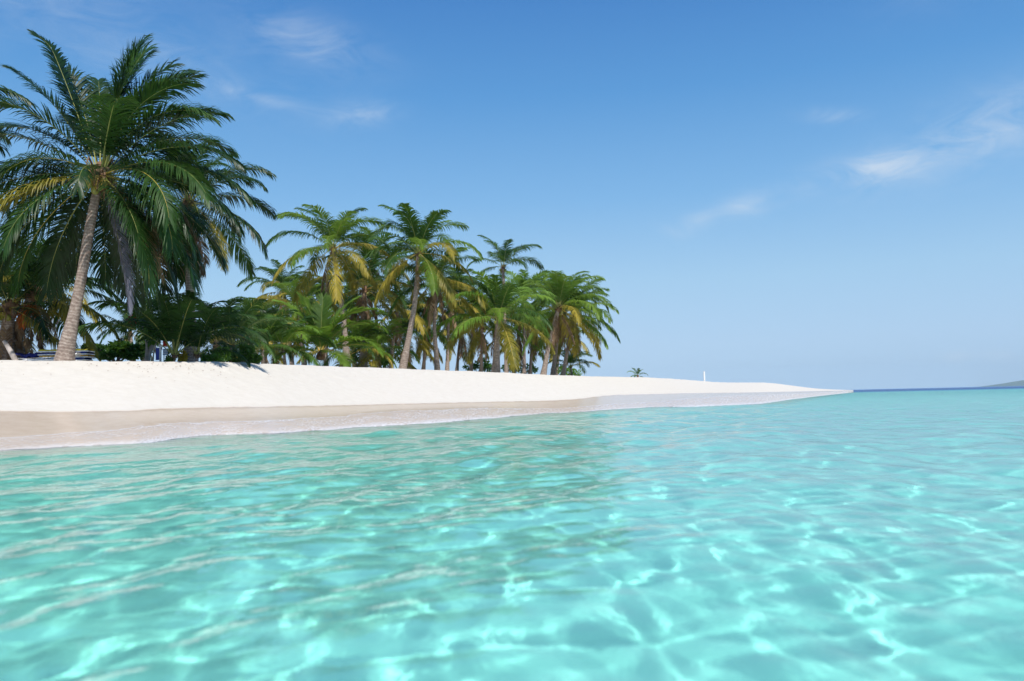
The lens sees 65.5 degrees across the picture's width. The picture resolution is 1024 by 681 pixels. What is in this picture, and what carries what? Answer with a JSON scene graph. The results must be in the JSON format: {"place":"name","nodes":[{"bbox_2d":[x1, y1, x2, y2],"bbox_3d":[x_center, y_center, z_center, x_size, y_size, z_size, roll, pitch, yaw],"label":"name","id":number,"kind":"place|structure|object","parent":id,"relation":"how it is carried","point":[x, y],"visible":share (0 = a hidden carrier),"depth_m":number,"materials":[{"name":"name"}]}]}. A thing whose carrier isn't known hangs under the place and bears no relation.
{"place":"outdoors","nodes":[
{"label":"outdoors","id":0,"kind":"place"},
{"bbox_2d":[0,360,852,448],"bbox_3d":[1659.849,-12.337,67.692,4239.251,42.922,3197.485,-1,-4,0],"label":"beach","id":1,"kind":"structure","parent":0,"point":[69,400],"depth_m":28.11,"materials":[{"name":"white sand"}]},
{"bbox_2d":[2,340,18,359],"bbox_3d":[-19.872,0.439,31.580,0.661,0.944,0.214,-1,-4,0],"label":"leaning log","id":2,"kind":"object","parent":1,"relation":"on","point":[11,352],"visible":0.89,"depth_m":31.52,"materials":[{"name":"white wood"}]},
{"bbox_2d":[0,85,35,218],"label":"coconut palm","id":3,"kind":"object","parent":1,"relation":"on","point":[4,89],"visible":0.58,"depth_m":32.49,"materials":[{"name":"green plant"}]},
{"bbox_2d":[15,353,39,359],"bbox_3d":[-19.011,0.702,32.061,1.900,0.478,0.625,-2,-4,4],"label":"sun lounger","id":4,"kind":"object","parent":1,"relation":"on","point":[22,354],"visible":0.27,"depth_m":31.80,"materials":[{"name":"white paint"}]},
{"bbox_2d":[19,352,38,357],"bbox_3d":[-18.776,0.599,31.667,1.100,0.279,0.900,-1,-4,0],"label":"canvas cover","id":5,"kind":"object","parent":4,"relation":"on","point":[31,355],"visible":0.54,"depth_m":31.30,"materials":[{"name":"blue fabric"}]},
{"bbox_2d":[0,256,96,359],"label":"coconut palm","id":6,"kind":"object","parent":1,"relation":"on","point":[7,326],"visible":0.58,"depth_m":32.92,"materials":[{"name":"green plant"}]},
{"bbox_2d":[22,353,81,360],"bbox_3d":[-17.280,0.731,29.951,1.900,0.540,0.625,0,-4,-12],"label":"sun lounger","id":7,"kind":"object","parent":1,"relation":"on","point":[52,359],"visible":0.27,"depth_m":29.64,"materials":[{"name":"white paint"}]},
{"bbox_2d":[0,224,120,360],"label":"coconut palm","id":8,"kind":"object","parent":1,"relation":"on","point":[87,339],"visible":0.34,"depth_m":33.89,"materials":[{"name":"green plant"}]},
{"bbox_2d":[5,247,122,345],"bbox_3d":[-22.829,-1.626,40.155,6.337,5.877,5.691,-1,-4,0],"label":"coconut palm","id":9,"kind":"object","parent":1,"relation":"on","point":[94,293],"visible":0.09,"depth_m":40.50,"materials":[{"name":"green plant"}]},
{"bbox_2d":[80,340,152,361],"bbox_3d":[-19.011,0.570,38.252,3.366,1.326,1.986,-1,-4,0],"label":"sea almond shrub","id":10,"kind":"object","parent":1,"relation":"on","point":[110,351],"visible":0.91,"depth_m":37.99,"materials":[{"name":"green plant"}]},
{"bbox_2d":[0,29,256,360],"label":"coconut palm","id":11,"kind":"object","parent":1,"relation":"on","point":[126,222],"visible":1,"depth_m":28.81,"materials":[{"name":"green plant"}]},
{"bbox_2d":[97,309,168,360],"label":"coconut palm","id":12,"kind":"object","parent":1,"relation":"on","point":[122,338],"visible":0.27,"depth_m":43.83,"materials":[{"name":"green plant"}]},
{"bbox_2d":[125,310,158,360],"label":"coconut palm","id":13,"kind":"object","parent":1,"relation":"on","point":[150,345],"visible":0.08,"depth_m":36.03,"materials":[{"name":"green plant"}]},
{"bbox_2d":[100,293,183,360],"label":"coconut palm","id":14,"kind":"object","parent":1,"relation":"on","point":[110,332],"visible":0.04,"depth_m":41.62,"materials":[{"name":"green plant"}]},
{"bbox_2d":[156,344,170,361],"bbox_3d":[-14.536,0.396,33.166,0.505,1.008,0.345,-1,-4,0],"label":"painted stand","id":15,"kind":"object","parent":1,"relation":"on","point":[159,353],"visible":0.85,"depth_m":33.04,"materials":[{"name":"blue paint"}]},
{"bbox_2d":[164,354,176,361],"bbox_3d":[-14.182,0.807,33.064,0.470,0.476,0.426,1,-5,-32],"label":"green bush","id":16,"kind":"object","parent":1,"relation":"on","point":[168,359],"visible":0.77,"depth_m":32.97,"materials":[{"name":"green plant"}]},
{"bbox_2d":[77,290,268,361],"bbox_3d":[-13.454,0.738,32.432,7.364,5.416,6.381,-1,-4,0],"label":"coconut palm","id":17,"kind":"object","parent":1,"relation":"on","point":[169,311],"visible":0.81,"depth_m":31.89,"materials":[{"name":"green plant"}]},
{"bbox_2d":[177,349,189,361],"bbox_3d":[-13.886,0.693,33.564,0.499,0.737,0.535,-4,-5,38],"label":"croton","id":18,"kind":"object","parent":1,"relation":"on","point":[183,356],"visible":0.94,"depth_m":33.48,"materials":[{"name":"green plant"}]},
{"bbox_2d":[137,306,250,367],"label":"coconut palm","id":19,"kind":"object","parent":1,"relation":"on","point":[203,342],"visible":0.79,"depth_m":32.68,"materials":[{"name":"green plant"}]},
{"bbox_2d":[115,128,276,361],"bbox_3d":[-14.834,-3.969,36.285,7.689,10.417,8.640,-4,-5,35],"label":"coconut palm","id":20,"kind":"object","parent":1,"relation":"on","point":[222,236],"visible":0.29,"depth_m":36.38,"materials":[{"name":"green plant"}]},
{"bbox_2d":[200,346,231,361],"bbox_3d":[-13.889,0.710,37.119,1.534,1.006,1.569,-1,-4,0],"label":"green bush","id":21,"kind":"object","parent":1,"relation":"on","point":[213,357],"visible":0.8,"depth_m":36.85,"materials":[{"name":"green plant"}]},
{"bbox_2d":[167,298,267,363],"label":"coconut palm","id":22,"kind":"object","parent":1,"relation":"on","point":[234,301],"visible":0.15,"depth_m":45.76,"materials":[{"name":"green plant"}]},
{"bbox_2d":[199,298,287,362],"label":"coconut palm","id":23,"kind":"object","parent":1,"relation":"on","point":[235,309],"visible":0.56,"depth_m":41.80,"materials":[{"name":"green plant"}]},
{"bbox_2d":[228,344,262,363],"bbox_3d":[-14.176,0.750,42.484,2.065,1.326,1.827,-1,-4,0],"label":"green bush","id":24,"kind":"object","parent":1,"relation":"on","point":[246,350],"visible":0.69,"depth_m":42.07,"materials":[{"name":"green plant"}]},
{"bbox_2d":[223,296,277,354],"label":"coconut palm","id":25,"kind":"object","parent":1,"relation":"on","point":[242,297],"visible":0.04,"depth_m":82.88,"materials":[{"name":"green plant"}]},
{"bbox_2d":[228,299,282,364],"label":"coconut palm","id":26,"kind":"object","parent":1,"relation":"on","point":[269,311],"visible":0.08,"depth_m":71.51,"materials":[{"name":"green plant"}]},
{"bbox_2d":[237,297,291,363],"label":"coconut palm","id":27,"kind":"object","parent":1,"relation":"on","point":[273,313],"visible":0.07,"depth_m":75.68,"materials":[{"name":"green plant"}]},
{"bbox_2d":[235,309,305,363],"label":"coconut palm","id":28,"kind":"object","parent":1,"relation":"on","point":[272,330],"visible":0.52,"depth_m":49.97,"materials":[{"name":"green plant"}]},
{"bbox_2d":[82,362,464,378],"bbox_3d":[-5.312,2.025,43.248,5.296,1.220,43.860,-3,-5,26],"label":"beach debris","id":29,"kind":"object","parent":1,"relation":"on","point":[202,370],"visible":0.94,"depth_m":28.57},
{"bbox_2d":[237,259,320,364],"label":"coconut palm","id":30,"kind":"object","parent":1,"relation":"on","point":[280,278],"visible":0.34,"depth_m":71.82,"materials":[{"name":"green plant"}]},
{"bbox_2d":[233,314,337,365],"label":"coconut palm","id":31,"kind":"object","parent":1,"relation":"on","point":[288,335],"visible":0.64,"depth_m":51.78,"materials":[{"name":"green plant"}]},
{"bbox_2d":[251,279,339,364],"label":"coconut palm","id":32,"kind":"object","parent":1,"relation":"on","point":[288,288],"visible":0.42,"depth_m":65.61,"materials":[{"name":"green plant"}]},
{"bbox_2d":[276,272,372,365],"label":"coconut palm","id":33,"kind":"object","parent":1,"relation":"on","point":[323,292],"visible":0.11,"depth_m":69.84,"materials":[{"name":"green plant"}]},
{"bbox_2d":[258,292,396,368],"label":"young palm","id":34,"kind":"object","parent":1,"relation":"on","point":[331,330],"visible":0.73,"depth_m":54.09,"materials":[{"name":"green plant"}]},
{"bbox_2d":[266,204,393,366],"bbox_3d":[-13.294,-3.990,58.578,9.110,12.354,8.754,-1,-4,0],"label":"coconut palm","id":35,"kind":"object","parent":1,"relation":"on","point":[336,232],"visible":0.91,"depth_m":58.04,"materials":[{"name":"green plant"}]},
{"bbox_2d":[296,319,393,367],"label":"coconut palm","id":36,"kind":"object","parent":1,"relation":"on","point":[368,348],"visible":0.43,"depth_m":59.53,"materials":[{"name":"green plant"}]},
{"bbox_2d":[305,281,399,364],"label":"coconut palm","id":37,"kind":"object","parent":1,"relation":"on","point":[385,314],"visible":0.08,"depth_m":74.09,"materials":[{"name":"green plant"}]},
{"bbox_2d":[306,245,425,366],"bbox_3d":[-12.108,-2.560,63.939,8.534,9.720,8.154,-5,-5,41],"label":"coconut palm","id":38,"kind":"object","parent":1,"relation":"on","point":[364,301],"visible":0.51,"depth_m":64.08,"materials":[{"name":"green plant"}]},
{"bbox_2d":[328,226,413,367],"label":"coconut palm","id":39,"kind":"object","parent":1,"relation":"on","point":[366,229],"visible":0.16,"depth_m":78.17,"materials":[{"name":"green plant"}]},
{"bbox_2d":[351,347,391,367],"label":"green bush","id":40,"kind":"object","parent":1,"relation":"on","point":[357,356],"visible":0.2,"depth_m":68.21,"materials":[{"name":"green plant"}]},
{"bbox_2d":[333,317,422,368],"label":"coconut palm","id":41,"kind":"object","parent":1,"relation":"on","point":[377,338],"visible":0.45,"depth_m":61.56,"materials":[{"name":"green plant"}]},
{"bbox_2d":[384,342,402,367],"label":"green bush","id":42,"kind":"object","parent":1,"relation":"on","point":[398,353],"visible":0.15,"depth_m":86.07,"materials":[{"name":"green plant"}]},
{"bbox_2d":[356,270,448,367],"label":"coconut palm","id":43,"kind":"object","parent":1,"relation":"on","point":[420,322],"visible":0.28,"depth_m":75.98,"materials":[{"name":"green plant"}]},
{"bbox_2d":[374,302,444,368],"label":"coconut palm","id":44,"kind":"object","parent":1,"relation":"on","point":[426,344],"visible":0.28,"depth_m":79.89,"materials":[{"name":"green plant"}]},
{"bbox_2d":[359,202,483,368],"bbox_3d":[-6.624,-3.893,58.408,9.271,12.404,8.778,-1,-4,0],"label":"coconut palm","id":45,"kind":"object","parent":1,"relation":"on","point":[413,228],"visible":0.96,"depth_m":57.94,"materials":[{"name":"green plant"}]},
{"bbox_2d":[392,296,467,369],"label":"coconut palm","id":46,"kind":"object","parent":1,"relation":"on","point":[419,349],"visible":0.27,"depth_m":81.45,"materials":[{"name":"green plant"}]},
{"bbox_2d":[385,245,492,369],"bbox_3d":[-5.772,-2.486,62.089,8.202,10.109,8.612,0,-4,-15],"label":"coconut palm","id":47,"kind":"object","parent":1,"relation":"on","point":[432,303],"visible":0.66,"depth_m":61.91,"materials":[{"name":"green plant"}]},
{"bbox_2d":[416,267,490,370],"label":"coconut palm","id":48,"kind":"object","parent":1,"relation":"on","point":[452,327],"visible":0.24,"depth_m":80.01,"materials":[{"name":"green plant"}]},
{"bbox_2d":[432,300,492,370],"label":"coconut palm","id":49,"kind":"object","parent":1,"relation":"on","point":[460,349],"visible":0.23,"depth_m":91.70,"materials":[{"name":"green plant"}]},
{"bbox_2d":[436,279,513,370],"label":"coconut palm","id":50,"kind":"object","parent":1,"relation":"on","point":[471,336],"visible":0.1,"depth_m":87.93,"materials":[{"name":"green plant"}]},
{"bbox_2d":[462,357,491,371],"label":"green bush","id":51,"kind":"object","parent":1,"relation":"on","point":[487,365],"visible":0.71,"depth_m":95.99,"materials":[{"name":"green plant"}]},
{"bbox_2d":[444,302,525,371],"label":"coconut palm","id":52,"kind":"object","parent":1,"relation":"on","point":[473,348],"visible":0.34,"depth_m":83.70,"materials":[{"name":"green plant"}]},
{"bbox_2d":[431,270,555,372],"bbox_3d":[-1.416,-1.255,62.004,10.080,8.062,9.620,-1,-4,0],"label":"coconut palm","id":53,"kind":"object","parent":1,"relation":"on","point":[502,300],"visible":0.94,"depth_m":61.70,"materials":[{"name":"green plant"}]},
{"bbox_2d":[466,234,544,372],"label":"coconut palm","id":54,"kind":"object","parent":1,"relation":"on","point":[503,256],"visible":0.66,"depth_m":76.33,"materials":[{"name":"green plant"}]},
{"bbox_2d":[483,307,545,372],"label":"coconut palm","id":55,"kind":"object","parent":1,"relation":"on","point":[519,343],"visible":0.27,"depth_m":89.91,"materials":[{"name":"green plant"}]},
{"bbox_2d":[500,363,538,373],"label":"green bush","id":56,"kind":"object","parent":1,"relation":"on","point":[534,369],"visible":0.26,"depth_m":98.02,"materials":[{"name":"green plant"}]},
{"bbox_2d":[491,269,554,373],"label":"coconut palm","id":57,"kind":"object","parent":1,"relation":"on","point":[534,277],"visible":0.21,"depth_m":83.86,"materials":[{"name":"green plant"}]},
{"bbox_2d":[507,302,548,373],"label":"coconut palm","id":58,"kind":"object","parent":1,"relation":"on","point":[533,356],"visible":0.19,"depth_m":92.02,"materials":[{"name":"green plant"}]},
{"bbox_2d":[528,314,589,374],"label":"coconut palm","id":59,"kind":"object","parent":1,"relation":"on","point":[564,348],"visible":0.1,"depth_m":91.22,"materials":[{"name":"green plant"}]},
{"bbox_2d":[511,270,612,374],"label":"coconut palm","id":60,"kind":"object","parent":1,"relation":"on","point":[559,289],"visible":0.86,"depth_m":69.81,"materials":[{"name":"green plant"}]},
{"bbox_2d":[518,271,609,374],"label":"coconut palm","id":61,"kind":"object","parent":1,"relation":"on","point":[554,361],"visible":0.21,"depth_m":75.81,"materials":[{"name":"green plant"}]},
{"bbox_2d":[557,366,582,375],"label":"green bush","id":62,"kind":"object","parent":1,"relation":"on","point":[568,370],"visible":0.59,"depth_m":86.19,"materials":[{"name":"green plant"}]},
{"bbox_2d":[548,350,599,375],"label":"coconut palm","id":63,"kind":"object","parent":1,"relation":"on","point":[571,360],"visible":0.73,"depth_m":79.73,"materials":[{"name":"green plant"}]},
{"bbox_2d":[527,278,620,374],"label":"coconut palm","id":64,"kind":"object","parent":1,"relation":"on","point":[597,337],"visible":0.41,"depth_m":73.73,"materials":[{"name":"green plant"}]},
{"bbox_2d":[628,368,645,376],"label":"coconut palm","id":65,"kind":"object","parent":1,"relation":"on","point":[637,372],"visible":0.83,"depth_m":85.83,"materials":[{"name":"green plant"}]},
{"bbox_2d":[0,386,1023,680],"bbox_3d":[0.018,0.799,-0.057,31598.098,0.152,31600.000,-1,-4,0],"label":"sea","id":66,"kind":"structure","parent":0,"point":[866,536],"depth_m":4.22,"materials":[{"name":"liquid"}]},
{"bbox_2d":[0,391,843,449],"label":"sea foam","id":67,"kind":"object","parent":66,"relation":"on","point":[280,431],"visible":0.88,"depth_m":24.16,"materials":[{"name":"white"}]},
{"bbox_2d":[0,0,1023,389],"label":"sky","id":68,"kind":"structure","parent":0,"point":[819,194],"materials":[{"name":"blue"}]},
{"bbox_2d":[980,380,1023,386],"bbox_3d":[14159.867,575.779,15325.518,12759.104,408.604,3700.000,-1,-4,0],"label":"hills","id":69,"kind":"structure","parent":0,"point":[1018,383],"depth_m":14343.22,"materials":[{"name":"grey"}]},
{"bbox_3d":[-17.350,0.862,31.044,1.900,0.150,0.625,-1,-4,-4],"label":"sun lounger","id":70,"kind":"object","parent":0,"visible":0},
{"bbox_2d":[45,357,92,360],"bbox_3d":[-17.432,0.750,31.073,1.900,0.150,0.625,-1,-4,3],"label":"sun lounger","id":71,"kind":"object","parent":70,"relation":"on","point":[83,358],"visible":0.26,"depth_m":30.84,"materials":[{"name":"blue paint"}]},
{"bbox_2d":[38,355,95,358],"bbox_3d":[-17.364,0.636,31.101,1.900,0.150,0.625,-1,-4,-2],"label":"sun lounger","id":72,"kind":"object","parent":71,"relation":"on","point":[53,356],"visible":0.5,"depth_m":30.82,"materials":[{"name":"white paint"}]},
{"bbox_2d":[38,352,94,355],"bbox_3d":[-17.407,0.523,31.129,1.900,0.150,0.625,-1,-4,0],"label":"sun lounger","id":73,"kind":"object","parent":72,"relation":"on","point":[54,353],"visible":0.5,"depth_m":30.85,"materials":[{"name":"white paint"}]},
{"bbox_2d":[37,349,94,352],"bbox_3d":[-17.430,0.410,31.157,1.900,0.150,0.625,-1,-4,-5],"label":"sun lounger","id":74,"kind":"object","parent":73,"relation":"on","point":[55,350],"visible":0.62,"depth_m":30.91,"materials":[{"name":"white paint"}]}
]}

